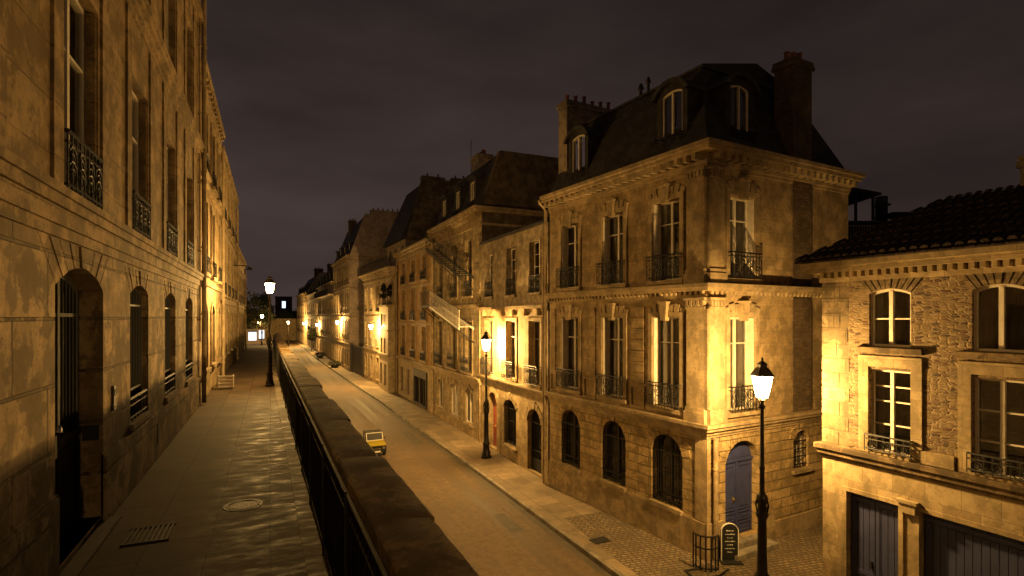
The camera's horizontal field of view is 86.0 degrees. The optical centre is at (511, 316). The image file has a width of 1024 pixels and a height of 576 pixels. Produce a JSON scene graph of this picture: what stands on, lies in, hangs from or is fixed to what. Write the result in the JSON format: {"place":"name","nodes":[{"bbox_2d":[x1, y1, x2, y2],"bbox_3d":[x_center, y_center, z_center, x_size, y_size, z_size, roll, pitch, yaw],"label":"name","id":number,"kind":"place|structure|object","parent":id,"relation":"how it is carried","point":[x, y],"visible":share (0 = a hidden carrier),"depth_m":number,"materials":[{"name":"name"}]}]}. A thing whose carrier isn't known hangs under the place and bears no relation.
{"place":"outdoors","nodes":[
{"label":"outdoors","id":0,"kind":"place"},
{"bbox_2d":[0,0,206,575],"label":"limestone house","id":1,"kind":"structure","parent":0,"point":[102,155],"depth_m":6.54,"materials":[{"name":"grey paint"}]},
{"bbox_2d":[55,274,80,536],"bbox_3d":[-4.814,0.945,5.802,0.163,2.910,1.600,0,0,-24],"label":"door","id":2,"kind":"structure","parent":1,"relation":"in","point":[67,428],"depth_m":6.20,"materials":[{"name":"black wood"}]},
{"bbox_2d":[64,0,84,196],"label":"window","id":3,"kind":"structure","parent":1,"relation":"in","point":[79,66],"depth_m":6.32,"materials":[{"name":"white paint"}]},
{"bbox_2d":[132,90,138,231],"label":"window","id":4,"kind":"structure","parent":1,"relation":"in","point":[135,139],"depth_m":8.95,"materials":[{"name":"white paint"}]},
{"bbox_2d":[167,148,167,220],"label":"window","id":5,"kind":"structure","parent":1,"relation":"in","point":[167,148],"depth_m":11.56,"materials":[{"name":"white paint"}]},
{"bbox_2d":[167,0,167,49],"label":"window","id":6,"kind":"structure","parent":1,"relation":"in","point":[167,0],"depth_m":11.56,"materials":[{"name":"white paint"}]},
{"bbox_2d":[78,341,306,575],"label":"walkway","id":7,"kind":"structure","parent":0,"point":[225,447],"depth_m":7.55,"materials":[{"name":"grey stone"}]},
{"bbox_2d":[120,522,176,546],"bbox_3d":[-4.164,2.495,6.307,0.460,0.018,0.540,0,0,-24],"label":"pavement grate","id":8,"kind":"object","parent":7,"relation":"on","point":[162,538],"visible":1,"depth_m":6.27,"materials":[{"name":"black metal"}]},
{"bbox_2d":[200,58,224,401],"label":"town house","id":9,"kind":"structure","parent":7,"relation":"on","point":[215,205],"depth_m":19.48,"materials":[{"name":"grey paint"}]},
{"bbox_2d":[218,374,233,389],"bbox_3d":[-9.968,2.270,19.126,0.485,0.460,0.466,0,0,-24],"label":"slatted crate","id":10,"kind":"object","parent":7,"relation":"on","point":[223,382],"visible":1,"depth_m":19.00,"materials":[{"name":"white paint"}]},
{"bbox_2d":[221,150,238,375],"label":"town house","id":11,"kind":"structure","parent":7,"relation":"on","point":[231,249],"depth_m":27.80,"materials":[{"name":"stone"}]},
{"bbox_2d":[236,248,246,358],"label":"town house","id":12,"kind":"structure","parent":7,"relation":"on","point":[242,299],"depth_m":37.88,"materials":[{"name":"stone"}]},
{"bbox_2d":[223,499,262,511],"bbox_3d":[-3.566,2.494,7.280,0.480,0.016,0.480,0,0,-24],"label":"manhole cover","id":13,"kind":"object","parent":7,"relation":"on","point":[242,505],"visible":1,"depth_m":7.25,"materials":[{"name":"metal"}]},
{"bbox_2d":[244,329,266,343],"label":"shop kiosk","id":14,"kind":"object","parent":7,"relation":"on","point":[253,336],"visible":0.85,"depth_m":78.01,"materials":[{"name":"grey paint"}]},
{"bbox_2d":[248,332,256,340],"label":"lit window","id":15,"kind":"structure","parent":14,"relation":"in","point":[252,336],"depth_m":77.88,"materials":[{"name":"white glass"}]},
{"bbox_2d":[244,305,275,331],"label":"broadleaf tree","id":16,"kind":"object","parent":7,"relation":"on","point":[265,316],"visible":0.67,"depth_m":101.30,"materials":[{"name":"green plant"}]},
{"bbox_2d":[260,313,262,344],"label":"street lamp","id":17,"kind":"object","parent":7,"relation":"on","point":[261,334],"visible":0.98,"depth_m":67.28,"materials":[{"name":"metal"}]},
{"bbox_2d":[264,275,274,386],"bbox_3d":[-8.721,0.490,19.761,0.326,4.019,0.326,0,0,-2],"label":"street lamp","id":18,"kind":"object","parent":7,"relation":"on","point":[269,373],"visible":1,"depth_m":19.70,"materials":[{"name":"metal"}]},
{"bbox_2d":[272,347,330,575],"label":"walkway edging","id":19,"kind":"object","parent":7,"relation":"on","point":[316,563],"visible":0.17,"depth_m":7.33,"materials":[{"name":"stone"}]},
{"bbox_2d":[273,335,389,575],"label":"iron railing","id":20,"kind":"object","parent":19,"relation":"on","point":[349,548],"visible":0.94,"depth_m":5.29,"materials":[{"name":"black metal"}]},
{"bbox_2d":[295,267,326,345],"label":"end house","id":21,"kind":"structure","parent":0,"point":[303,293],"depth_m":137.77,"materials":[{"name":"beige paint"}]},
{"bbox_2d":[314,269,332,360],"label":"cream house","id":22,"kind":"structure","parent":0,"point":[323,295],"depth_m":93.46,"materials":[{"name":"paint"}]},
{"bbox_2d":[350,343,363,376],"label":"yard gate","id":23,"kind":"structure","parent":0,"point":[356,359],"depth_m":65.96,"materials":[{"name":"brown wood"}]},
{"bbox_2d":[331,208,398,370],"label":"tall house","id":24,"kind":"structure","parent":0,"point":[365,239],"depth_m":71.16,"materials":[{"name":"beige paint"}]},
{"bbox_2d":[392,237,471,414],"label":"ochre house","id":25,"kind":"structure","parent":0,"point":[414,322],"depth_m":43.71,"materials":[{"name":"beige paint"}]},
{"bbox_2d":[414,326,414,356],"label":"window","id":26,"kind":"structure","parent":25,"relation":"in","point":[414,326],"depth_m":44.89,"materials":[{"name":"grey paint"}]},
{"bbox_2d":[414,289,414,319],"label":"window","id":27,"kind":"structure","parent":25,"relation":"in","point":[414,289],"depth_m":44.89,"materials":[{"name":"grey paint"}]},
{"bbox_2d":[285,341,612,575],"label":"road","id":28,"kind":"structure","parent":0,"point":[463,505],"depth_m":20.75,"materials":[{"name":"asphalt"}]},
{"bbox_2d":[363,429,385,454],"bbox_3d":[-7.061,6.457,28.086,1.098,1.125,1.475,0,0,-28],"label":"microcar","id":29,"kind":"object","parent":28,"relation":"on","point":[374,440],"visible":0.52,"depth_m":27.89,"materials":[{"name":"yellow paint"}]},
{"bbox_2d":[364,432,382,441],"bbox_3d":[-7.180,6.118,28.312,0.853,0.392,0.898,0,0,-28],"label":"window frame","id":30,"kind":"structure","parent":29,"relation":"in","point":[374,432],"depth_m":28.06,"materials":[{"name":"white paint"}]},
{"bbox_2d":[402,431,422,444],"bbox_3d":[-5.827,7.016,31.852,0.600,0.001,3.600,0,0,-24],"label":"road patch","id":31,"kind":"object","parent":28,"relation":"on","point":[413,439],"visible":1,"depth_m":31.64,"materials":[{"name":"asphalt"}]},
{"bbox_2d":[294,341,624,575],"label":"kerb","id":32,"kind":"structure","parent":28,"relation":"on","point":[597,559],"depth_m":20.71,"materials":[{"name":"stone"}]},
{"bbox_2d":[335,373,611,575],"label":"gutter","id":33,"kind":"object","parent":28,"relation":"on","point":[586,559],"visible":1,"depth_m":20.62,"materials":[{"name":"stone"}]},
{"bbox_2d":[494,513,523,532],"bbox_3d":[-0.157,7.016,18.724,0.500,0.001,1.800,0,0,-24],"label":"road patch","id":34,"kind":"object","parent":28,"relation":"on","point":[510,525],"visible":1,"depth_m":18.63,"materials":[{"name":"asphalt"}]},
{"bbox_2d":[419,145,558,442],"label":"stair house","id":35,"kind":"structure","parent":0,"point":[501,192],"depth_m":32.11,"materials":[{"name":"stone"}]},
{"bbox_2d":[440,379,443,408],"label":"window","id":36,"kind":"structure","parent":35,"relation":"in","point":[442,406],"depth_m":37.25,"materials":[{"name":"white paint"}]},
{"bbox_2d":[442,251,442,298],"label":"window","id":37,"kind":"structure","parent":35,"relation":"in","point":[442,251],"depth_m":37.80,"materials":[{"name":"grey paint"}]},
{"bbox_2d":[442,321,442,363],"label":"window","id":38,"kind":"structure","parent":35,"relation":"in","point":[442,321],"depth_m":37.80,"materials":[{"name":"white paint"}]},
{"bbox_2d":[452,384,458,416],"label":"window","id":39,"kind":"structure","parent":35,"relation":"in","point":[455,392],"depth_m":34.76,"materials":[{"name":"white paint"}]},
{"bbox_2d":[455,246,456,296],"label":"window","id":40,"kind":"structure","parent":35,"relation":"in","point":[455,246],"depth_m":35.10,"materials":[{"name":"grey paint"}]},
{"bbox_2d":[455,324,456,367],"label":"window","id":41,"kind":"structure","parent":35,"relation":"in","point":[455,324],"depth_m":35.10,"materials":[{"name":"white paint"}]},
{"bbox_2d":[467,389,472,423],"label":"window","id":42,"kind":"structure","parent":35,"relation":"in","point":[470,420],"depth_m":32.18,"materials":[{"name":"white paint"}]},
{"bbox_2d":[469,240,471,295],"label":"window","id":43,"kind":"structure","parent":35,"relation":"in","point":[470,257],"depth_m":32.59,"materials":[{"name":"grey paint"}]},
{"bbox_2d":[469,322,471,371],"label":"window","id":44,"kind":"structure","parent":35,"relation":"in","point":[469,322],"depth_m":32.59,"materials":[{"name":"white paint"}]},
{"bbox_2d":[294,340,733,575],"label":"pavement","id":45,"kind":"structure","parent":0,"point":[555,506],"depth_m":24.32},
{"bbox_2d":[306,325,315,350],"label":"tree","id":46,"kind":"object","parent":45,"relation":"on","point":[311,336],"visible":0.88,"depth_m":110.55,"materials":[{"name":"green plant"}]},
{"bbox_2d":[306,262,333,351],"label":"dark gabled house","id":47,"kind":"structure","parent":45,"relation":"on","point":[312,311],"depth_m":115.62,"materials":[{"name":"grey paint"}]},
{"bbox_2d":[314,352,326,357],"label":"planter","id":48,"kind":"object","parent":45,"relation":"on","point":[320,354],"visible":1,"depth_m":92.39,"materials":[{"name":"green wood"}]},
{"bbox_2d":[326,360,342,367],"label":"planter","id":49,"kind":"object","parent":45,"relation":"on","point":[334,364],"visible":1,"depth_m":74.17,"materials":[{"name":"green wood"}]},
{"bbox_2d":[377,305,394,392],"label":"annexe","id":50,"kind":"structure","parent":45,"relation":"on","point":[386,329],"depth_m":49.93,"materials":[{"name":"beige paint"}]},
{"bbox_2d":[382,314,385,325],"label":"window","id":51,"kind":"structure","parent":50,"relation":"in","point":[383,315],"depth_m":52.40,"materials":[{"name":"yellow glass"}]},
{"bbox_2d":[378,283,391,304],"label":"roof shrub","id":52,"kind":"object","parent":50,"relation":"on","point":[383,290],"visible":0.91,"depth_m":51.18,"materials":[{"name":"green plant"}]},
{"bbox_2d":[357,173,463,392],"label":"balcony house","id":53,"kind":"structure","parent":45,"relation":"on","point":[417,218],"depth_m":52.13,"materials":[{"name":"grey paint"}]},
{"bbox_2d":[481,330,491,458],"bbox_3d":[-1.263,3.760,26.869,0.510,6.280,0.510,0,0,27],"label":"street lamp","id":54,"kind":"object","parent":45,"relation":"on","point":[486,453],"visible":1,"depth_m":26.77,"materials":[{"name":"metal"}]},
{"bbox_2d":[564,511,731,575],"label":"cobbled strip","id":55,"kind":"object","parent":45,"relation":"on","point":[638,551],"visible":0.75,"depth_m":16.26,"materials":[{"name":"stone"}]},
{"bbox_2d":[589,536,610,543],"bbox_3d":[2.710,6.887,16.927,0.560,0.018,0.400,0,0,-28],"label":"drain cover","id":56,"kind":"object","parent":55,"relation":"on","point":[600,540],"visible":1,"depth_m":16.89,"materials":[{"name":"black metal"}]},
{"bbox_2d":[684,531,728,575],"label":"corner guard","id":57,"kind":"object","parent":55,"relation":"on","point":[705,549],"visible":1,"depth_m":14.87,"materials":[{"name":"black metal"}]},
{"bbox_2d":[750,357,774,575],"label":"street lamp","id":58,"kind":"object","parent":55,"relation":"on","point":[761,369],"visible":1,"depth_m":13.16,"materials":[{"name":"metal"}]},
{"bbox_2d":[538,51,865,560],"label":"corner house","id":59,"kind":"structure","parent":45,"relation":"on","point":[741,178],"depth_m":17.49,"materials":[{"name":"stone"}]},
{"bbox_2d":[567,317,577,388],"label":"window","id":60,"kind":"structure","parent":59,"relation":"in","point":[574,322],"depth_m":21.82,"materials":[{"name":"white paint"}]},
{"bbox_2d":[567,225,577,287],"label":"window","id":61,"kind":"structure","parent":59,"relation":"in","point":[574,242],"depth_m":21.81,"materials":[{"name":"white paint"}]},
{"bbox_2d":[566,411,579,465],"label":"window","id":62,"kind":"structure","parent":59,"relation":"in","point":[569,411],"depth_m":21.42,"materials":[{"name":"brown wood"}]},
{"bbox_2d":[608,214,622,284],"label":"window","id":63,"kind":"structure","parent":59,"relation":"in","point":[614,219],"depth_m":19.62,"materials":[{"name":"white paint"}]},
{"bbox_2d":[609,317,622,396],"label":"window","id":64,"kind":"structure","parent":59,"relation":"in","point":[617,324],"depth_m":19.55,"materials":[{"name":"white paint"}]},
{"bbox_2d":[606,421,625,481],"bbox_3d":[3.744,4.700,19.216,0.082,2.160,1.280,0,0,-30],"label":"window","id":65,"kind":"structure","parent":59,"relation":"in","point":[608,429],"depth_m":19.72,"materials":[{"name":"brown wood"}]},
{"bbox_2d":[659,317,678,407],"bbox_3d":[5.051,1.410,17.084,0.200,2.780,1.150,0,0,-30],"label":"window","id":66,"kind":"structure","parent":59,"relation":"in","point":[670,341],"depth_m":17.35,"materials":[{"name":"white paint"}]},
{"bbox_2d":[659,200,678,280],"bbox_3d":[5.051,-2.350,17.084,0.200,2.460,1.150,0,0,-30],"label":"window","id":67,"kind":"structure","parent":59,"relation":"in","point":[666,207],"depth_m":17.45,"materials":[{"name":"white paint"}]},
{"bbox_2d":[657,434,681,506],"bbox_3d":[4.983,4.700,17.045,0.082,2.160,1.280,0,0,-30],"label":"window","id":68,"kind":"structure","parent":59,"relation":"in","point":[661,438],"depth_m":17.10,"materials":[{"name":"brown wood"}]},
{"bbox_2d":[730,317,746,409],"bbox_3d":[6.661,1.410,16.605,1.150,2.780,0.200,0,0,-30],"label":"window","id":69,"kind":"structure","parent":59,"relation":"in","point":[736,342],"depth_m":16.80,"materials":[{"name":"white paint"}]},
{"bbox_2d":[730,197,746,278],"bbox_3d":[6.661,-2.350,16.605,1.150,2.460,0.200,0,0,-30],"label":"window","id":70,"kind":"structure","parent":59,"relation":"in","point":[736,220],"depth_m":16.80,"materials":[{"name":"white paint"}]},
{"bbox_2d":[725,441,752,532],"bbox_3d":[6.744,5.122,16.520,1.490,2.875,0.135,0,0,-30],"label":"door","id":71,"kind":"structure","parent":59,"relation":"in","point":[738,466],"depth_m":16.60,"materials":[{"name":"blue paint"}]},
{"bbox_2d":[793,431,801,466],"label":"window","id":72,"kind":"structure","parent":59,"relation":"in","point":[800,437],"depth_m":18.13,"materials":[{"name":"white paint"}]},
{"bbox_2d":[477,218,680,481],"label":"plain house","id":73,"kind":"structure","parent":0,"point":[516,300],"depth_m":25.66,"materials":[{"name":"stone"}]},
{"bbox_2d":[489,321,492,372],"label":"window","id":74,"kind":"structure","parent":73,"relation":"in","point":[489,321],"depth_m":29.64,"materials":[{"name":"grey paint"}]},
{"bbox_2d":[490,254,492,296],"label":"window","id":75,"kind":"structure","parent":73,"relation":"in","point":[492,254],"depth_m":29.57,"materials":[{"name":"black glass"}]},
{"bbox_2d":[493,395,496,446],"bbox_3d":[-0.786,5.372,28.696,0.135,2.895,1.090,0,0,-24],"label":"door","id":76,"kind":"structure","parent":73,"relation":"in","point":[494,400],"depth_m":28.99,"materials":[{"name":"red wood"}]},
{"bbox_2d":[508,402,515,444],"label":"window","id":77,"kind":"structure","parent":73,"relation":"in","point":[514,421],"depth_m":26.86,"materials":[{"name":"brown wood"}]},
{"bbox_2d":[511,248,514,294],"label":"window","id":78,"kind":"structure","parent":73,"relation":"in","point":[512,271],"depth_m":26.93,"materials":[{"name":"white paint"}]},
{"bbox_2d":[511,321,514,378],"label":"window","id":79,"kind":"structure","parent":73,"relation":"in","point":[511,321],"depth_m":26.99,"materials":[{"name":"grey paint"}]},
{"bbox_2d":[534,241,539,292],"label":"window","id":80,"kind":"structure","parent":73,"relation":"in","point":[535,243],"depth_m":24.56,"materials":[{"name":"white paint"}]},
{"bbox_2d":[534,321,539,384],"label":"window","id":81,"kind":"structure","parent":73,"relation":"in","point":[538,322],"depth_m":24.60,"materials":[{"name":"grey paint"}]},
{"bbox_2d":[201,0,1023,311],"label":"sky","id":82,"kind":"structure","parent":0,"point":[332,112],"materials":[{"name":"black"}]},
{"bbox_2d":[709,524,822,575],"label":"alley","id":83,"kind":"structure","parent":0,"point":[799,553],"depth_m":15.58,"materials":[{"name":"stone"}]},
{"bbox_2d":[719,523,743,564],"bbox_3d":[6.140,6.370,15.464,0.600,1.100,0.500,0,0,1],"label":"menu board","id":84,"kind":"object","parent":83,"relation":"on","point":[729,542],"visible":0.97,"depth_m":15.46,"materials":[{"name":"black paint"}]},
{"bbox_2d":[848,187,907,238],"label":"terrace building","id":85,"kind":"structure","parent":0,"point":[879,209],"depth_m":27.33,"materials":[{"name":"black metal"}]},
{"bbox_2d":[793,155,1023,575],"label":"rubble house","id":86,"kind":"structure","parent":0,"point":[920,447],"depth_m":11.23,"materials":[{"name":"stone"}]},
{"bbox_2d":[851,492,897,575],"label":"garage door","id":87,"kind":"structure","parent":86,"relation":"in","point":[874,522],"depth_m":12.07,"materials":[{"name":"grey paint"}]},
{"bbox_2d":[872,369,909,455],"bbox_3d":[8.196,2.030,11.748,0.200,1.780,0.840,0,0,-26],"label":"window","id":88,"kind":"structure","parent":86,"relation":"in","point":[881,385],"depth_m":12.02,"materials":[{"name":"white paint"}]},
{"bbox_2d":[871,289,910,347],"bbox_3d":[8.160,0.020,11.730,0.200,1.240,0.840,0,0,-26],"label":"window","id":89,"kind":"structure","parent":86,"relation":"in","point":[879,294],"depth_m":11.80,"materials":[{"name":"white paint"}]},
{"bbox_2d":[924,513,1023,575],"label":"garage door","id":90,"kind":"structure","parent":86,"relation":"in","point":[951,548],"depth_m":10.53,"materials":[{"name":"grey paint"}]},
{"bbox_2d":[974,284,1023,352],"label":"window","id":91,"kind":"structure","parent":86,"relation":"in","point":[1002,309],"depth_m":10.05,"materials":[{"name":"white paint"}]},
{"bbox_2d":[975,378,1023,479],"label":"window","id":92,"kind":"structure","parent":86,"relation":"in","point":[1003,412],"depth_m":10.02,"materials":[{"name":"white paint"}]},
{"label":"ground","id":93,"kind":"structure","parent":0,"visible":0},
{"bbox_2d":[246,292,276,323],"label":"broadleaf tree","id":94,"kind":"object","parent":93,"relation":"on","point":[264,299],"visible":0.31,"depth_m":164.09,"materials":[{"name":"green plant"}]},
{"bbox_2d":[244,296,295,332],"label":"tower","id":95,"kind":"structure","parent":93,"relation":"on","point":[285,302],"depth_m":241.76,"materials":[{"name":"black metal"}]},
{"bbox_2d":[252,318,296,340],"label":"boundary wall","id":96,"kind":"structure","parent":93,"relation":"on","point":[280,326],"depth_m":159.74,"materials":[{"name":"beige stone"}]},
{"bbox_2d":[264,307,295,318],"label":"broadleaf tree","id":97,"kind":"object","parent":93,"relation":"on","point":[284,316],"visible":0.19,"depth_m":164.80,"materials":[{"name":"green plant"}]},
{"bbox_2d":[284,308,296,318],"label":"broadleaf tree","id":98,"kind":"object","parent":93,"relation":"on","point":[294,313],"visible":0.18,"depth_m":177.39,"materials":[{"name":"green plant"}]},
{"bbox_2d":[273,333,479,575],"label":"parapet wall","id":99,"kind":"structure","parent":93,"relation":"on","point":[408,536],"depth_m":3.66,"materials":[{"name":"stone"}]},
{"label":"terrace ground","id":100,"kind":"structure","parent":0,"visible":0},
{"bbox_2d":[244,287,263,328],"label":"broadleaf tree","id":101,"kind":"object","parent":100,"relation":"on","point":[252,315],"visible":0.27,"depth_m":88.74,"materials":[{"name":"green plant"}]}
]}

